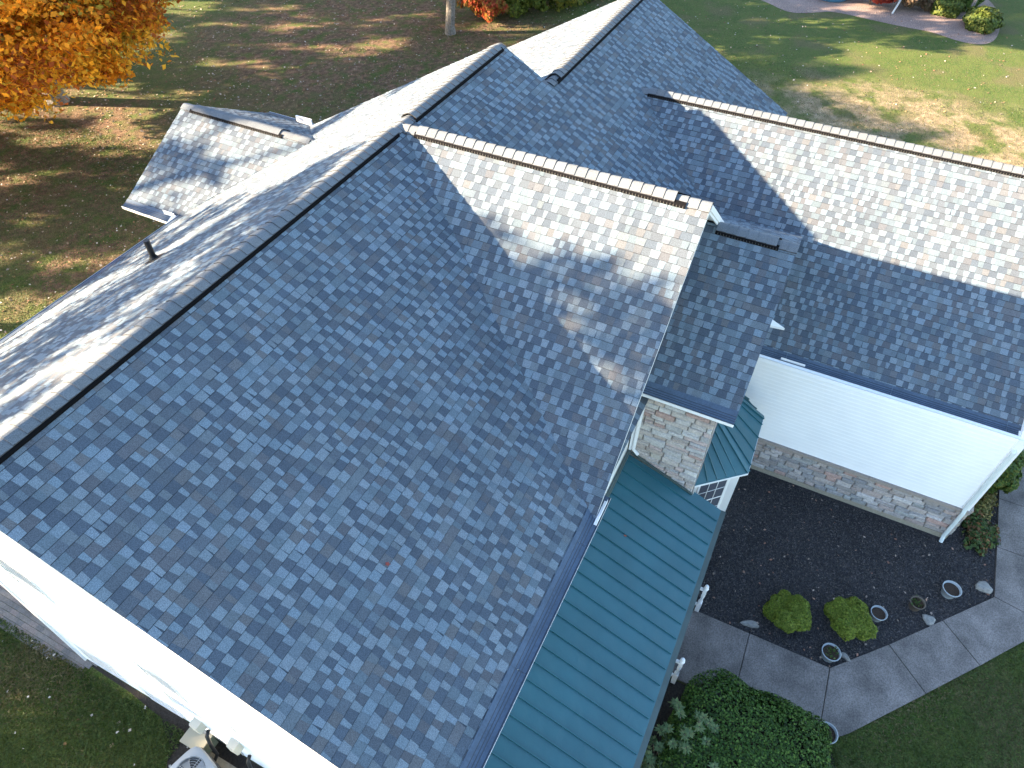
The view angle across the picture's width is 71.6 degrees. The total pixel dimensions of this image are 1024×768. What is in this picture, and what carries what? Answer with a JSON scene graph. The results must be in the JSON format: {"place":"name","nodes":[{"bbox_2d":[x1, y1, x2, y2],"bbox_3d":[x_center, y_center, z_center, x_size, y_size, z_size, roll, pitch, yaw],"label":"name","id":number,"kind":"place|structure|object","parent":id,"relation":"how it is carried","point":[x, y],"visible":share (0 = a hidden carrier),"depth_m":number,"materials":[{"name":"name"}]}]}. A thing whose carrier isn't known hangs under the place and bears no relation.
{"place":"outdoors","nodes":[
{"label":"outdoors","id":0,"kind":"place"},
{"bbox_2d":[0,584,97,671],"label":"patio","id":1,"kind":"structure","parent":0,"point":[8,604],"depth_m":15.00,"materials":[{"name":"white concrete"}]},
{"bbox_2d":[91,663,835,767],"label":"soil bed","id":2,"kind":"object","parent":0,"point":[675,690],"visible":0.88,"depth_m":13.83,"materials":[{"name":"black soil"}]},
{"bbox_2d":[180,727,217,753],"bbox_3d":[-5.859,6.718,13.332,0.480,0.460,0.360,20,50,17],"label":"utility box","id":3,"kind":"object","parent":2,"relation":"on","point":[191,738],"visible":0.57,"depth_m":13.17,"materials":[{"name":"beige metal"}]},
{"bbox_2d":[209,751,235,767],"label":"equipment pad","id":4,"kind":"object","parent":2,"relation":"on","point":[221,762],"visible":0.33,"depth_m":13.24,"materials":[{"name":"beige concrete"}]},
{"bbox_2d":[170,746,220,767],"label":"air conditioner","id":5,"kind":"object","parent":4,"relation":"on","point":[197,757],"visible":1,"depth_m":12.70,"materials":[{"name":"metal"}]},
{"bbox_2d":[640,733,673,767],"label":"rhododendron","id":6,"kind":"object","parent":2,"relation":"on","point":[653,758],"visible":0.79,"depth_m":12.71,"materials":[{"name":"green plant"}]},
{"bbox_2d":[654,697,719,767],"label":"rhododendron","id":7,"kind":"object","parent":2,"relation":"on","point":[676,704],"visible":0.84,"depth_m":12.74,"materials":[{"name":"green plant"}]},
{"bbox_2d":[707,761,718,767],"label":"rhododendron","id":8,"kind":"object","parent":2,"relation":"on","point":[713,765],"visible":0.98,"depth_m":12.37,"materials":[{"name":"green plant"}]},
{"bbox_2d":[655,668,831,767],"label":"hedge","id":9,"kind":"object","parent":2,"relation":"on","point":[740,741],"visible":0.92,"depth_m":12.86,"materials":[{"name":"green plant"}]},
{"bbox_2d":[0,0,1023,767],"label":"lawn","id":10,"kind":"structure","parent":0,"point":[964,70],"depth_m":32.27,"materials":[{"name":"green plant"}]},
{"bbox_2d":[0,0,181,123],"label":"maple tree","id":11,"kind":"object","parent":10,"relation":"on","point":[79,40],"visible":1,"depth_m":23.56,"materials":[{"name":"orange plant"}]},
{"bbox_2d":[445,0,455,35],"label":"maple tree","id":12,"kind":"object","parent":10,"relation":"on","point":[450,30],"visible":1,"depth_m":36.08,"materials":[{"name":"grey plant"}]},
{"bbox_2d":[457,0,509,22],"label":"shrub","id":13,"kind":"object","parent":10,"relation":"on","point":[484,8],"visible":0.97,"depth_m":36.97,"materials":[{"name":"orange plant"}]},
{"bbox_2d":[0,0,1023,767],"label":"house","id":14,"kind":"structure","parent":10,"relation":"on","point":[280,390],"depth_m":11.96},
{"bbox_2d":[0,555,60,609],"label":"window","id":15,"kind":"structure","parent":14,"relation":"in","point":[53,604],"depth_m":10.64,"materials":[{"name":"white glass"}]},
{"bbox_2d":[1,581,66,629],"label":"window","id":16,"kind":"structure","parent":14,"relation":"in","point":[40,606],"depth_m":12.28,"materials":[{"name":"white glass"}]},
{"bbox_2d":[73,643,127,682],"bbox_3d":[-7.961,5.398,13.723,0.990,0.890,0.020,20,50,17],"label":"window","id":17,"kind":"structure","parent":14,"relation":"in","point":[78,647],"depth_m":13.78,"materials":[{"name":"white glass"}]},
{"bbox_2d":[100,610,191,682],"bbox_3d":[-4.881,3.528,9.493,0.990,1.340,0.020,20,50,17],"label":"window","id":18,"kind":"structure","parent":14,"relation":"in","point":[110,618],"depth_m":9.49,"materials":[{"name":"white glass"}]},
{"bbox_2d":[139,687,185,719],"bbox_3d":[-6.640,6.070,13.488,0.940,0.540,0.020,20,50,17],"label":"window","id":19,"kind":"structure","parent":14,"relation":"in","point":[144,691],"depth_m":13.54,"materials":[{"name":"white glass"}]},
{"bbox_2d":[132,660,201,717],"bbox_3d":[-5.648,5.035,11.662,0.760,1.640,0.020,20,50,17],"label":"window","id":20,"kind":"structure","parent":14,"relation":"in","point":[180,696],"depth_m":11.64,"materials":[{"name":"white glass"}]},
{"bbox_2d":[189,717,206,734],"bbox_3d":[-5.627,6.240,12.829,0.180,0.650,0.147,20,50,17],"label":"electrical box","id":21,"kind":"object","parent":14,"relation":"attached to","point":[198,726],"visible":0.85,"depth_m":12.61,"materials":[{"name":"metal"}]},
{"bbox_2d":[205,729,218,761],"bbox_3d":[-5.471,6.622,12.940,0.113,0.791,0.404,1,47,0],"label":"refrigerant hose","id":22,"kind":"object","parent":14,"relation":"attached to","point":[211,746],"visible":0.88,"depth_m":12.91,"materials":[{"name":"black plastic"}]},
{"bbox_2d":[226,738,243,754],"bbox_3d":[-4.763,6.352,12.325,0.180,0.650,0.147,20,50,17],"label":"electrical box","id":23,"kind":"object","parent":14,"relation":"attached to","point":[234,746],"visible":1,"depth_m":12.11,"materials":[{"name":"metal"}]},
{"bbox_2d":[246,755,252,767],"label":"refrigerant hose","id":24,"kind":"object","parent":14,"relation":"attached to","point":[248,763],"visible":1,"depth_m":12.49,"materials":[{"name":"black plastic"}]},
{"bbox_2d":[670,657,684,683],"bbox_3d":[2.907,5.500,14.074,0.904,1.150,0.110,20,50,17],"label":"handrail","id":25,"kind":"object","parent":14,"relation":"attached to","point":[680,662],"visible":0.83,"depth_m":13.90,"materials":[{"name":"white metal"}]},
{"bbox_2d":[696,479,729,507],"bbox_3d":[4.301,2.549,15.596,0.550,1.550,0.542,20,50,17],"label":"window","id":26,"kind":"structure","parent":14,"relation":"in","point":[713,493],"depth_m":15.39,"materials":[{"name":"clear glass"}]},
{"bbox_2d":[0,0,1023,766],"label":"fallen leaves","id":27,"kind":"object","parent":10,"relation":"on","point":[284,98],"visible":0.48,"depth_m":32.90,"materials":[{"name":"brown plant"}]},
{"bbox_2d":[498,0,548,17],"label":"shrub","id":28,"kind":"object","parent":10,"relation":"on","point":[524,6],"visible":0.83,"depth_m":37.61,"materials":[{"name":"green plant"}]},
{"bbox_2d":[548,0,583,12],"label":"shrub","id":29,"kind":"object","parent":10,"relation":"on","point":[570,3],"visible":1,"depth_m":38.30,"materials":[{"name":"green plant"}]},
{"bbox_2d":[762,0,999,43],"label":"gravel bed","id":30,"kind":"object","parent":10,"relation":"on","point":[908,17],"visible":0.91,"depth_m":38.91,"materials":[{"name":"grey gravel"}]},
{"bbox_2d":[823,0,845,1],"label":"basin","id":31,"kind":"object","parent":30,"relation":"on","point":[834,0],"visible":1,"depth_m":40.03,"materials":[{"name":"blue plastic"}]},
{"bbox_2d":[869,0,896,3],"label":"barberry","id":32,"kind":"object","parent":30,"relation":"on","point":[881,1],"visible":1,"depth_m":38.95,"materials":[{"name":"red plant"}]},
{"bbox_2d":[900,0,927,7],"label":"spirea","id":33,"kind":"object","parent":30,"relation":"on","point":[910,3],"visible":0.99,"depth_m":38.65,"materials":[{"name":"orange plant"}]},
{"bbox_2d":[918,0,939,10],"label":"spirea","id":34,"kind":"object","parent":30,"relation":"on","point":[926,6],"visible":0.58,"depth_m":38.78,"materials":[{"name":"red plant"}]},
{"bbox_2d":[930,0,966,18],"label":"ball shrub","id":35,"kind":"object","parent":30,"relation":"on","point":[952,9],"visible":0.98,"depth_m":38.37,"materials":[{"name":"green plant"}]},
{"bbox_2d":[954,0,984,12],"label":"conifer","id":36,"kind":"object","parent":30,"relation":"on","point":[968,3],"visible":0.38,"depth_m":38.85,"materials":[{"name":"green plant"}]},
{"bbox_2d":[962,5,1004,34],"bbox_3d":[24.874,-19.241,37.305,2.098,1.177,2.106,20,50,17],"label":"ball shrub","id":37,"kind":"object","parent":30,"relation":"on","point":[982,19],"visible":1,"depth_m":36.90,"materials":[{"name":"green plant"}]},
{"bbox_2d":[693,468,997,669],"bbox_3d":[6.869,3.516,16.744,11.588,0.001,6.445,1,47,0],"label":"mulch bed","id":38,"kind":"object","parent":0,"point":[889,608],"visible":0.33,"depth_m":16.17,"materials":[{"name":"black wood"}]},
{"bbox_2d":[694,585,708,611],"bbox_3d":[3.650,4.398,15.102,0.904,1.150,0.110,20,50,17],"label":"handrail","id":39,"kind":"object","parent":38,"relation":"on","point":[705,589],"visible":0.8,"depth_m":14.91,"materials":[{"name":"white metal"}]},
{"bbox_2d":[740,620,758,627],"bbox_3d":[5.089,5.113,15.185,0.408,0.077,0.160,13,48,11],"label":"rock","id":40,"kind":"object","parent":38,"relation":"on","point":[751,623],"visible":1,"depth_m":15.15,"materials":[{"name":"grey stone"}]},
{"bbox_2d":[762,589,811,633],"bbox_3d":[5.859,4.877,15.106,1.013,0.588,0.997,20,50,17],"label":"globe shrub","id":41,"kind":"object","parent":38,"relation":"on","point":[786,610],"visible":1,"depth_m":14.94,"materials":[{"name":"green plant"}]},
{"bbox_2d":[821,643,840,662],"bbox_3d":[6.559,5.564,14.641,0.388,0.282,0.388,20,50,17],"label":"plant pot","id":42,"kind":"object","parent":38,"relation":"on","point":[831,652],"visible":1,"depth_m":14.60,"materials":[{"name":"ceramic"}]},
{"bbox_2d":[841,652,849,660],"bbox_3d":[6.918,5.653,14.695,0.105,0.088,0.255,-29,54,-24],"label":"rock","id":43,"kind":"object","parent":38,"relation":"on","point":[844,655],"visible":0.91,"depth_m":14.68,"materials":[{"name":"grey stone"}]},
{"bbox_2d":[823,596,877,641],"bbox_3d":[7.125,4.986,15.012,0.974,0.595,1.026,-1,47,-2],"label":"globe shrub","id":44,"kind":"object","parent":38,"relation":"on","point":[850,617],"visible":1,"depth_m":14.80,"materials":[{"name":"green plant"}]},
{"bbox_2d":[713,485,993,666],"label":"fallen leaves","id":45,"kind":"object","parent":38,"relation":"on","point":[818,587],"visible":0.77,"depth_m":16.01,"materials":[{"name":"brown plant"}]},
{"bbox_2d":[870,605,887,621],"bbox_3d":[7.851,4.963,15.253,0.347,0.220,0.347,20,50,17],"label":"plant pot","id":46,"kind":"object","parent":38,"relation":"on","point":[878,613],"visible":0.99,"depth_m":15.21,"materials":[{"name":"ceramic"}]},
{"bbox_2d":[908,595,925,611],"bbox_3d":[8.771,4.771,15.395,0.316,0.286,0.334,20,50,17],"label":"plant pot","id":47,"kind":"object","parent":38,"relation":"on","point":[917,603],"visible":1,"depth_m":15.35,"materials":[{"name":"ceramic"}]},
{"bbox_2d":[922,614,935,625],"bbox_3d":[8.968,5.072,15.261,0.285,0.076,0.249,20,50,17],"label":"rock","id":48,"kind":"object","parent":38,"relation":"on","point":[929,620],"visible":1,"depth_m":15.24,"materials":[{"name":"grey stone"}]},
{"bbox_2d":[941,580,961,598],"bbox_3d":[9.637,4.561,15.623,0.398,0.250,0.398,20,50,17],"label":"plant pot","id":49,"kind":"object","parent":38,"relation":"on","point":[950,589],"visible":1,"depth_m":15.57,"materials":[{"name":"ceramic"}]},
{"bbox_2d":[961,508,1000,556],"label":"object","id":50,"kind":"object","parent":38,"relation":"on","point":[981,532],"visible":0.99,"depth_m":16.56,"materials":[{"name":"green plant"}]},
{"bbox_2d":[975,581,992,593],"bbox_3d":[10.502,4.497,15.771,0.367,0.131,0.268,20,50,17],"label":"rock","id":51,"kind":"object","parent":38,"relation":"on","point":[983,586],"visible":1,"depth_m":15.72,"materials":[{"name":"grey stone"}]},
{"bbox_2d":[972,490,998,520],"bbox_3d":[11.478,2.860,17.238,0.662,0.294,1.204,20,50,17],"label":"flower clump","id":52,"kind":"object","parent":38,"relation":"on","point":[983,502],"visible":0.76,"depth_m":17.12,"materials":[{"name":"green plant"}]},
{"bbox_2d":[988,450,1023,493],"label":"laurel bush","id":53,"kind":"object","parent":38,"relation":"on","point":[1007,481],"visible":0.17,"depth_m":17.08,"materials":[{"name":"green plant"}]},
{"bbox_2d":[671,449,1023,740],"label":"walkway","id":54,"kind":"structure","parent":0,"point":[865,689],"depth_m":14.68,"materials":[{"name":"concrete"}]},
{"bbox_2d":[817,721,837,743],"bbox_3d":[5.991,6.713,13.586,0.408,0.260,0.408,20,50,17],"label":"plant pot","id":55,"kind":"object","parent":54,"relation":"on","point":[834,731],"visible":0.36,"depth_m":13.53,"materials":[{"name":"ceramic"}]}
]}

